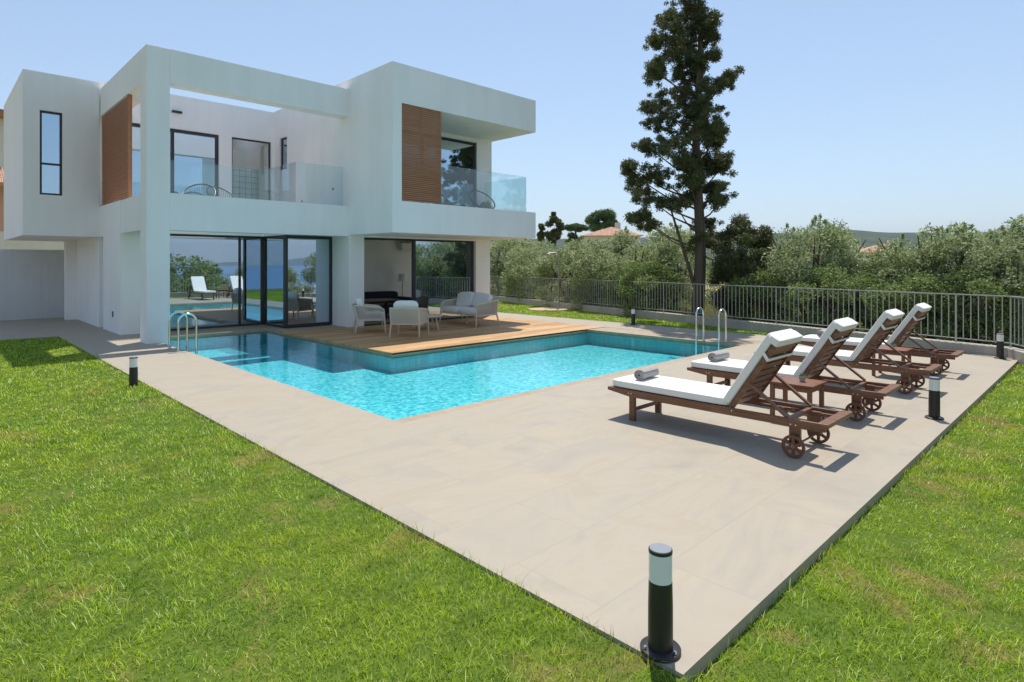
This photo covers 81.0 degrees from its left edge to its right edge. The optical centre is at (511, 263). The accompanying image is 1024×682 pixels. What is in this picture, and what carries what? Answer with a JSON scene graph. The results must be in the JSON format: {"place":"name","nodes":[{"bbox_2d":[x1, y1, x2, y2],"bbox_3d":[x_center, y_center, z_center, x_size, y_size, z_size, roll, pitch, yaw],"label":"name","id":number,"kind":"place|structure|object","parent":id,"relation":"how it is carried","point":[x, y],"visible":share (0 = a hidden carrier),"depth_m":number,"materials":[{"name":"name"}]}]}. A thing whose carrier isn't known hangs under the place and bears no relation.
{"place":"outdoors","nodes":[
{"label":"outdoors","id":0,"kind":"place"},
{"bbox_2d":[188,344,688,419],"bbox_3d":[-1.728,2.130,13.058,8.560,0.100,9.950,0,0,-45],"label":"pool basin","id":1,"kind":"object","parent":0,"point":[395,396],"visible":0.5,"depth_m":11.21,"materials":[{"name":"liquid"}]},
{"bbox_2d":[171,333,724,372],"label":"pool wall","id":2,"kind":"structure","parent":1,"relation":"on","point":[396,365],"depth_m":13.46,"materials":[{"name":"tile"}]},
{"bbox_2d":[171,327,760,422],"bbox_3d":[-1.436,1.752,13.331,9.360,0.096,10.286,0,0,-45],"label":"pool coping","id":3,"kind":"object","parent":2,"relation":"on","point":[690,339],"visible":0.62,"depth_m":12.90,"materials":[{"name":"beige stone"}]},
{"bbox_2d":[695,307,726,354],"bbox_3d":[4.316,1.805,12.990,0.397,1.690,0.604,0,0,-45],"label":"pool ladder","id":4,"kind":"object","parent":3,"relation":"attached to","point":[719,312],"visible":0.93,"depth_m":13.04,"materials":[{"name":"silver metal"}]},
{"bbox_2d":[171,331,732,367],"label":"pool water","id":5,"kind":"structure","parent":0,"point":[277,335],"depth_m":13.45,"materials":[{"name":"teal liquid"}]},
{"bbox_2d":[0,312,1017,681],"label":"terrace paving","id":6,"kind":"structure","parent":0,"point":[578,498],"depth_m":4.94,"materials":[{"name":"beige stone"}]},
{"bbox_2d":[0,249,63,320],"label":"garden wall","id":7,"kind":"structure","parent":6,"relation":"on","point":[31,284],"depth_m":18.27,"materials":[{"name":"white paint"}]},
{"bbox_2d":[167,311,197,354],"bbox_3d":[-6.511,1.805,11.842,0.397,1.690,0.664,0,0,-45],"label":"pool ladder","id":8,"kind":"object","parent":6,"relation":"attached to","point":[178,331],"visible":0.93,"depth_m":11.75,"materials":[{"name":"silver metal"}]},
{"bbox_2d":[4,44,535,344],"bbox_3d":[-7.503,-1.535,18.214,11.330,6.670,11.900,0,0,-45],"label":"villa","id":9,"kind":"object","parent":6,"relation":"on","point":[338,191],"visible":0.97,"depth_m":15.64,"materials":[{"name":"paint"}]},
{"bbox_2d":[40,110,61,195],"bbox_3d":[-11.733,-2.790,15.235,0.460,2.120,0.060,0,0,-45],"label":"window","id":10,"kind":"structure","parent":9,"relation":"in","point":[50,122],"depth_m":15.23,"materials":[{"name":"grey"}]},
{"bbox_2d":[132,123,217,196],"bbox_3d":[-9.770,-2.605,17.304,2.420,2.550,0.070,0,0,-45],"label":"sliding door","id":11,"kind":"structure","parent":9,"relation":"in","point":[196,149],"depth_m":17.57,"materials":[{"name":"grey"}]},
{"bbox_2d":[182,184,215,195],"bbox_3d":[-8.520,-1.766,16.303,0.836,0.903,0.756,0,0,-14],"label":"string chair","id":12,"kind":"object","parent":9,"relation":"on","point":[214,194],"visible":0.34,"depth_m":16.50,"materials":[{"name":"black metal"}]},
{"bbox_2d":[206,186,234,197],"bbox_3d":[-8.231,-1.766,17.008,0.756,0.903,0.836,0,0,30],"label":"string chair","id":13,"kind":"object","parent":9,"relation":"on","point":[219,191],"visible":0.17,"depth_m":17.25,"materials":[{"name":"black metal"}]},
{"bbox_2d":[232,137,269,199],"bbox_3d":[-8.212,-2.605,18.835,1.210,2.550,0.060,0,0,-45],"label":"balcony door","id":14,"kind":"structure","parent":9,"relation":"in","point":[268,143],"depth_m":19.17,"materials":[{"name":"grey"}]},
{"bbox_2d":[281,137,286,169],"bbox_3d":[-7.119,-3.445,18.844,0.060,1.010,0.540,0,0,-45],"label":"window","id":15,"kind":"structure","parent":9,"relation":"in","point":[284,140],"depth_m":18.90,"materials":[{"name":"blue"}]},
{"bbox_2d":[399,243,410,250],"bbox_3d":[-3.426,-0.550,20.179,0.800,0.260,0.208,0,0,-45],"label":"air conditioner","id":16,"kind":"object","parent":9,"relation":"attached to","point":[404,246],"visible":0.51,"depth_m":19.93,"materials":[{"name":"white plastic"}]},
{"bbox_2d":[364,237,473,325],"bbox_3d":[-2.664,0.498,17.656,3.950,2.404,0.120,0,0,-45],"label":"sliding door","id":17,"kind":"structure","parent":9,"relation":"in","point":[441,270],"depth_m":18.07,"materials":[{"name":"grey"}]},
{"bbox_2d":[402,131,475,206],"bbox_3d":[-2.537,-2.560,17.598,3.850,2.480,0.070,0,0,-45],"label":"sliding door","id":18,"kind":"structure","parent":9,"relation":"in","point":[457,182],"depth_m":18.44,"materials":[{"name":"grey"}]},
{"bbox_2d":[468,190,494,208],"bbox_3d":[-0.893,-1.746,17.630,0.836,0.903,0.756,0,0,-37],"label":"string chair","id":19,"kind":"object","parent":9,"relation":"on","point":[480,206],"visible":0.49,"depth_m":17.74,"materials":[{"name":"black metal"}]},
{"bbox_2d":[480,201,490,208],"bbox_3d":[-0.837,-1.631,18.483,0.467,0.662,0.435,0,0,-45],"label":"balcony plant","id":20,"kind":"object","parent":9,"relation":"on","point":[483,204],"visible":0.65,"depth_m":18.48,"materials":[{"name":"green plant"}]},
{"bbox_2d":[364,298,400,318],"bbox_3d":[-4.090,1.380,17.502,1.500,0.640,0.800,0,0,-45],"label":"dining table","id":21,"kind":"object","parent":6,"relation":"on","point":[385,300],"visible":0.41,"depth_m":17.56,"materials":[{"name":"brown wood"}]},
{"bbox_2d":[364,291,410,313],"bbox_3d":[-4.170,1.300,18.938,1.860,0.800,0.860,0,0,-45],"label":"lounge sofa","id":22,"kind":"object","parent":6,"relation":"on","point":[380,294],"visible":0.24,"depth_m":19.16,"materials":[{"name":"grey fabric"}]},
{"bbox_2d":[398,274,406,295],"bbox_3d":[-3.611,1.020,19.725,0.300,1.360,0.300,0,0,-45],"label":"floor lamp","id":23,"kind":"object","parent":6,"relation":"on","point":[402,277],"visible":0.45,"depth_m":19.61,"materials":[{"name":"grey metal"}]},
{"bbox_2d":[630,309,636,324],"bbox_3d":[3.348,1.475,16.539,0.176,0.450,0.176,0,0,-25],"label":"bollard light","id":24,"kind":"object","parent":6,"relation":"on","point":[632,316],"visible":1,"depth_m":16.49,"materials":[{"name":"black metal"}]},
{"bbox_2d":[640,543,680,663],"bbox_3d":[0.652,1.475,2.632,0.176,0.450,0.176,0,0,-45],"label":"bollard light","id":25,"kind":"object","parent":6,"relation":"on","point":[658,643],"visible":1,"depth_m":2.59,"materials":[{"name":"black metal"}]},
{"bbox_2d":[608,329,852,457],"bbox_3d":[2.082,1.163,6.056,0.660,1.073,2.280,0,0,-45],"label":"sun lounger","id":26,"kind":"object","parent":6,"relation":"on","point":[762,365],"visible":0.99,"depth_m":5.70,"materials":[{"name":"brown wood"}]},
{"bbox_2d":[634,366,658,379],"bbox_3d":[1.498,1.217,6.665,0.121,0.118,0.352,0,0,42],"label":"rolled towel","id":27,"kind":"object","parent":26,"relation":"on","point":[645,373],"visible":1,"depth_m":6.57,"materials":[{"name":"white fabric"}]},
{"bbox_2d":[687,317,900,420],"bbox_3d":[3.320,1.163,7.277,2.280,1.073,0.660,0,0,45],"label":"sun lounger","id":28,"kind":"object","parent":6,"relation":"on","point":[836,334],"visible":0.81,"depth_m":6.85,"materials":[{"name":"brown wood"}]},
{"bbox_2d":[708,350,729,360],"bbox_3d":[2.725,1.217,7.899,0.352,0.118,0.121,0,0,-41],"label":"rolled towel","id":29,"kind":"object","parent":28,"relation":"on","point":[718,355],"visible":1,"depth_m":7.82,"materials":[{"name":"white fabric"}]},
{"bbox_2d":[770,375,826,420],"bbox_3d":[3.103,1.490,6.527,0.436,0.421,0.480,0,0,-45],"label":"side table","id":30,"kind":"object","parent":6,"relation":"on","point":[809,387],"visible":0.74,"depth_m":6.49,"materials":[{"name":"brown wood"}]},
{"bbox_2d":[798,372,806,381],"bbox_3d":[3.142,1.228,6.476,0.076,0.100,0.084,0,0,-45],"label":"potted succulent","id":31,"kind":"object","parent":30,"relation":"on","point":[802,377],"visible":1,"depth_m":6.46,"materials":[{"name":"green plant"}]},
{"bbox_2d":[754,309,941,393],"bbox_3d":[4.737,1.163,8.619,0.660,1.073,2.280,0,0,-44],"label":"sun lounger","id":32,"kind":"object","parent":6,"relation":"on","point":[873,339],"visible":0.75,"depth_m":8.16,"materials":[{"name":"brown wood"}]},
{"bbox_2d":[798,303,964,375],"bbox_3d":[5.998,1.163,9.879,0.660,1.073,2.280,0,0,-45],"label":"sun lounger","id":33,"kind":"object","parent":6,"relation":"on","point":[908,325],"visible":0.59,"depth_m":9.43,"materials":[{"name":"brown wood"}]},
{"bbox_2d":[817,329,825,336],"bbox_3d":[5.435,1.217,10.477,0.121,0.118,0.352,0,0,40],"label":"rolled towel","id":34,"kind":"object","parent":33,"relation":"on","point":[820,332],"visible":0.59,"depth_m":10.36,"materials":[{"name":"white fabric"}]},
{"bbox_2d":[872,345,913,375],"bbox_3d":[5.735,1.490,9.056,0.436,0.421,0.480,0,0,-45],"label":"side table","id":35,"kind":"object","parent":6,"relation":"on","point":[888,350],"visible":0.46,"depth_m":9.01,"materials":[{"name":"brown wood"}]},
{"bbox_2d":[925,377,943,419],"bbox_3d":[4.633,1.475,6.571,0.176,0.450,0.176,0,0,-35],"label":"bollard light","id":36,"kind":"object","parent":6,"relation":"on","point":[934,400],"visible":1,"depth_m":6.53,"materials":[{"name":"black metal"}]},
{"bbox_2d":[994,333,1006,358],"bbox_3d":[8.720,1.475,10.701,0.176,0.450,0.176,0,0,15],"label":"bollard light","id":37,"kind":"object","parent":6,"relation":"on","point":[1000,347],"visible":1,"depth_m":10.66,"materials":[{"name":"black metal"}]},
{"bbox_2d":[0,301,1023,681],"bbox_3d":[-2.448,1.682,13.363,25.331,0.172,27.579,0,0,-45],"label":"lawn grass","id":38,"kind":"structure","parent":0,"point":[150,421],"depth_m":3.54,"materials":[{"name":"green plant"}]},
{"bbox_2d":[129,356,137,386],"bbox_3d":[-5.301,1.535,8.390,0.176,0.450,0.176,0,0,5],"label":"bollard light","id":39,"kind":"object","parent":38,"relation":"on","point":[133,370],"visible":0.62,"depth_m":8.35,"materials":[{"name":"black metal"}]},
{"bbox_2d":[528,307,567,311],"bbox_3d":[1.364,1.750,22.652,1.500,0.060,1.500,0,0,-45],"label":"shower tray","id":40,"kind":"object","parent":38,"relation":"on","point":[543,309],"visible":0.91,"depth_m":22.32,"materials":[{"name":"stone"}]},
{"bbox_2d":[547,252,558,307],"bbox_3d":[1.563,0.668,22.933,0.505,2.185,0.198,0,0,1],"label":"outdoor shower","id":41,"kind":"object","parent":40,"relation":"on","point":[558,274],"visible":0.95,"depth_m":22.91,"materials":[{"name":"grey metal"}]},
{"bbox_2d":[492,295,1023,365],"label":"kerb wall","id":42,"kind":"structure","parent":38,"relation":"on","point":[1014,353],"depth_m":15.57,"materials":[{"name":"concrete"}]},
{"bbox_2d":[490,276,1023,347],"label":"metal railing","id":43,"kind":"object","parent":42,"relation":"on","point":[775,320],"visible":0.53,"depth_m":15.44,"materials":[{"name":"grey metal"}]},
{"bbox_2d":[0,0,1023,238],"label":"sky","id":44,"kind":"structure","parent":0,"point":[890,116],"materials":[{"name":"blue"}]},
{"bbox_2d":[490,228,1023,347],"bbox_3d":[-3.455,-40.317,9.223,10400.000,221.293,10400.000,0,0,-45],"label":"terrain","id":45,"kind":"structure","parent":0,"point":[871,238],"depth_m":1861.34,"materials":[{"name":"green plant"}]},
{"bbox_2d":[0,109,3,231],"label":"salmon house","id":46,"kind":"structure","parent":45,"relation":"on","point":[1,169],"depth_m":34.40,"materials":[{"name":"paint"}]},
{"bbox_2d":[0,231,63,249],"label":"boundary wall","id":47,"kind":"structure","parent":45,"relation":"on","point":[36,245],"depth_m":25.07,"materials":[{"name":"white paint"}]},
{"bbox_2d":[490,239,544,297],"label":"olive tree","id":48,"kind":"object","parent":45,"relation":"on","point":[506,245],"visible":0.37,"depth_m":29.45,"materials":[{"name":"green plant"}]},
{"bbox_2d":[500,245,566,300],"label":"olive tree","id":49,"kind":"object","parent":45,"relation":"on","point":[518,269],"visible":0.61,"depth_m":26.81,"materials":[{"name":"green plant"}]},
{"bbox_2d":[536,223,545,252],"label":"slim cypress","id":50,"kind":"object","parent":45,"relation":"on","point":[540,234],"visible":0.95,"depth_m":74.72,"materials":[{"name":"green plant"}]},
{"bbox_2d":[512,238,575,296],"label":"olive tree","id":51,"kind":"object","parent":45,"relation":"on","point":[545,246],"visible":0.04,"depth_m":31.02,"materials":[{"name":"green plant"}]},
{"bbox_2d":[544,211,564,284],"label":"cypress tree","id":52,"kind":"object","parent":45,"relation":"on","point":[553,235],"visible":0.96,"depth_m":67.71,"materials":[{"name":"green plant"}]},
{"bbox_2d":[530,235,597,306],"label":"olive tree","id":53,"kind":"object","parent":45,"relation":"on","point":[541,267],"visible":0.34,"depth_m":24.51,"materials":[{"name":"green plant"}]},
{"bbox_2d":[564,223,589,244],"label":"umbrella pine","id":54,"kind":"object","parent":45,"relation":"on","point":[576,228],"visible":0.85,"depth_m":69.03,"materials":[{"name":"green plant"}]},
{"bbox_2d":[559,242,627,310],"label":"olive tree","id":55,"kind":"object","parent":45,"relation":"on","point":[590,254],"visible":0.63,"depth_m":22.48,"materials":[{"name":"green plant"}]},
{"bbox_2d":[570,284,624,309],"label":"olive tree","id":56,"kind":"object","parent":45,"relation":"on","point":[588,293],"visible":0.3,"depth_m":22.50,"materials":[{"name":"green plant"}]},
{"bbox_2d":[585,208,618,231],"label":"round pine","id":57,"kind":"object","parent":45,"relation":"on","point":[607,217],"visible":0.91,"depth_m":71.22,"materials":[{"name":"green plant"}]},
{"bbox_2d":[581,223,643,287],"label":"tiled roof house","id":58,"kind":"structure","parent":45,"relation":"on","point":[603,234],"depth_m":55.17,"materials":[{"name":"tile"}]},
{"bbox_2d":[585,226,644,301],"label":"olive tree","id":59,"kind":"object","parent":45,"relation":"on","point":[621,241],"visible":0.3,"depth_m":29.28,"materials":[{"name":"green plant"}]},
{"bbox_2d":[587,241,669,306],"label":"olive tree","id":60,"kind":"object","parent":45,"relation":"on","point":[609,266],"visible":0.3,"depth_m":21.41,"materials":[{"name":"green plant"}]},
{"bbox_2d":[614,256,683,316],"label":"olive tree","id":61,"kind":"object","parent":45,"relation":"on","point":[632,273],"visible":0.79,"depth_m":19.98,"materials":[{"name":"green plant"}]},
{"bbox_2d":[633,234,708,314],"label":"olive tree","id":62,"kind":"object","parent":45,"relation":"on","point":[667,251],"visible":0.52,"depth_m":20.47,"materials":[{"name":"green plant"}]},
{"bbox_2d":[643,222,715,301],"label":"olive tree","id":63,"kind":"object","parent":45,"relation":"on","point":[670,232],"visible":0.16,"depth_m":28.30,"materials":[{"name":"green plant"}]},
{"bbox_2d":[619,0,745,315],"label":"tall cypress","id":64,"kind":"object","parent":45,"relation":"on","point":[695,164],"visible":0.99,"depth_m":18.13,"materials":[{"name":"green plant"}]},
{"bbox_2d":[492,292,910,335],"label":"dry grass","id":65,"kind":"structure","parent":45,"relation":"on","point":[705,311],"depth_m":23.44,"materials":[{"name":"green plant"}]},
{"bbox_2d":[706,211,784,320],"bbox_3d":[7.229,0.325,18.529,2.518,3.951,2.613,0,0,12],"label":"bushy cypress","id":66,"kind":"object","parent":45,"relation":"on","point":[740,232],"visible":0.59,"depth_m":18.14,"materials":[{"name":"green plant"}]},
{"bbox_2d":[723,264,800,323],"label":"olive tree","id":67,"kind":"object","parent":45,"relation":"on","point":[773,282],"visible":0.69,"depth_m":17.21,"materials":[{"name":"green plant"}]},
{"bbox_2d":[738,241,815,321],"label":"olive tree","id":68,"kind":"object","parent":45,"relation":"on","point":[751,256],"visible":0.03,"depth_m":18.88,"materials":[{"name":"green plant"}]},
{"bbox_2d":[761,213,863,327],"bbox_3d":[8.503,0.505,16.922,2.762,3.830,2.824,0,0,21],"label":"olive tree","id":69,"kind":"object","parent":45,"relation":"on","point":[828,236],"visible":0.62,"depth_m":16.47,"materials":[{"name":"green plant"}]},
{"bbox_2d":[770,231,867,308],"bbox_3d":[11.339,0.606,22.587,3.828,3.743,4.462,0,0,28],"label":"olive tree","id":70,"kind":"object","parent":45,"relation":"on","point":[854,241],"visible":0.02,"depth_m":21.68,"materials":[{"name":"green plant"}]},
{"bbox_2d":[777,261,874,331],"bbox_3d":[8.310,1.124,15.712,2.598,2.374,2.274,0,0,-35],"label":"olive tree","id":71,"kind":"object","parent":45,"relation":"on","point":[828,278],"visible":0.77,"depth_m":15.36,"materials":[{"name":"green plant"}]},
{"bbox_2d":[810,252,903,324],"bbox_3d":[9.518,1.006,16.478,2.503,2.683,2.917,0,0,20],"label":"olive tree","id":72,"kind":"object","parent":45,"relation":"on","point":[862,303],"visible":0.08,"depth_m":16.16,"materials":[{"name":"green plant"}]},
{"bbox_2d":[856,240,909,266],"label":"tiled roof house","id":73,"kind":"structure","parent":45,"relation":"on","point":[867,248],"depth_m":57.75,"materials":[{"name":"tile"}]},
{"bbox_2d":[853,252,938,335],"bbox_3d":[10.209,1.016,16.092,2.598,2.642,2.274,0,0,13],"label":"olive tree","id":74,"kind":"object","parent":45,"relation":"on","point":[864,268],"visible":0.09,"depth_m":15.71,"materials":[{"name":"green plant"}]},
{"bbox_2d":[857,269,975,342],"bbox_3d":[9.731,1.190,14.495,2.598,2.208,2.274,0,0,0],"label":"olive tree","id":75,"kind":"object","parent":45,"relation":"on","point":[912,285],"visible":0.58,"depth_m":14.01,"materials":[{"name":"green plant"}]},
{"bbox_2d":[856,221,980,338],"bbox_3d":[10.759,0.681,15.619,3.261,3.497,2.798,0,0,-17],"label":"olive tree","id":76,"kind":"object","parent":45,"relation":"on","point":[893,252],"visible":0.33,"depth_m":15.25,"materials":[{"name":"green plant"}]},
{"bbox_2d":[901,223,1023,343],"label":"olive tree","id":77,"kind":"object","parent":45,"relation":"on","point":[955,240],"visible":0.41,"depth_m":14.13,"materials":[{"name":"green plant"}]},
{"bbox_2d":[919,263,1023,348],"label":"olive tree","id":78,"kind":"object","parent":45,"relation":"on","point":[992,289],"visible":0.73,"depth_m":13.38,"materials":[{"name":"green plant"}]},
{"bbox_2d":[954,213,1023,327],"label":"olive tree","id":79,"kind":"object","parent":45,"relation":"on","point":[1016,227],"visible":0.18,"depth_m":16.82,"materials":[{"name":"green plant"}]},
{"bbox_2d":[959,238,1023,348],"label":"olive tree","id":80,"kind":"object","parent":45,"relation":"on","point":[1006,267],"visible":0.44,"depth_m":13.47,"materials":[{"name":"green plant"}]},
{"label":"deck edge trim","id":81,"kind":"structure","parent":0,"visible":0},
{"bbox_2d":[279,316,602,354],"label":"timber deck","id":82,"kind":"structure","parent":81,"relation":"on","point":[450,333],"depth_m":14.49,"materials":[{"name":"brown wood"}]},
{"bbox_2d":[352,297,385,332],"bbox_3d":[-3.595,1.277,15.002,0.798,0.845,0.781,0,0,-18],"label":"rope armchair","id":83,"kind":"object","parent":82,"relation":"on","point":[373,313],"visible":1,"depth_m":14.69,"materials":[{"name":"beige fabric"}]},
{"bbox_2d":[389,300,428,337],"bbox_3d":[-2.414,1.277,14.022,0.781,0.845,0.799,0,0,8],"label":"rope armchair","id":84,"kind":"object","parent":82,"relation":"on","point":[405,312],"visible":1,"depth_m":13.70,"materials":[{"name":"beige fabric"}]},
{"bbox_2d":[414,314,442,329],"bbox_3d":[-2.200,1.513,15.364,0.840,0.376,0.840,0,0,-45],"label":"coffee table","id":85,"kind":"object","parent":82,"relation":"on","point":[432,316],"visible":0.42,"depth_m":15.23,"materials":[{"name":"white wood"}]},
{"bbox_2d":[439,292,499,326],"bbox_3d":[-1.206,1.254,16.786,0.842,0.896,1.713,0,0,-42],"label":"rope sofa","id":86,"kind":"object","parent":82,"relation":"on","point":[476,304],"visible":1,"depth_m":16.57,"materials":[{"name":"beige fabric"}]}
]}

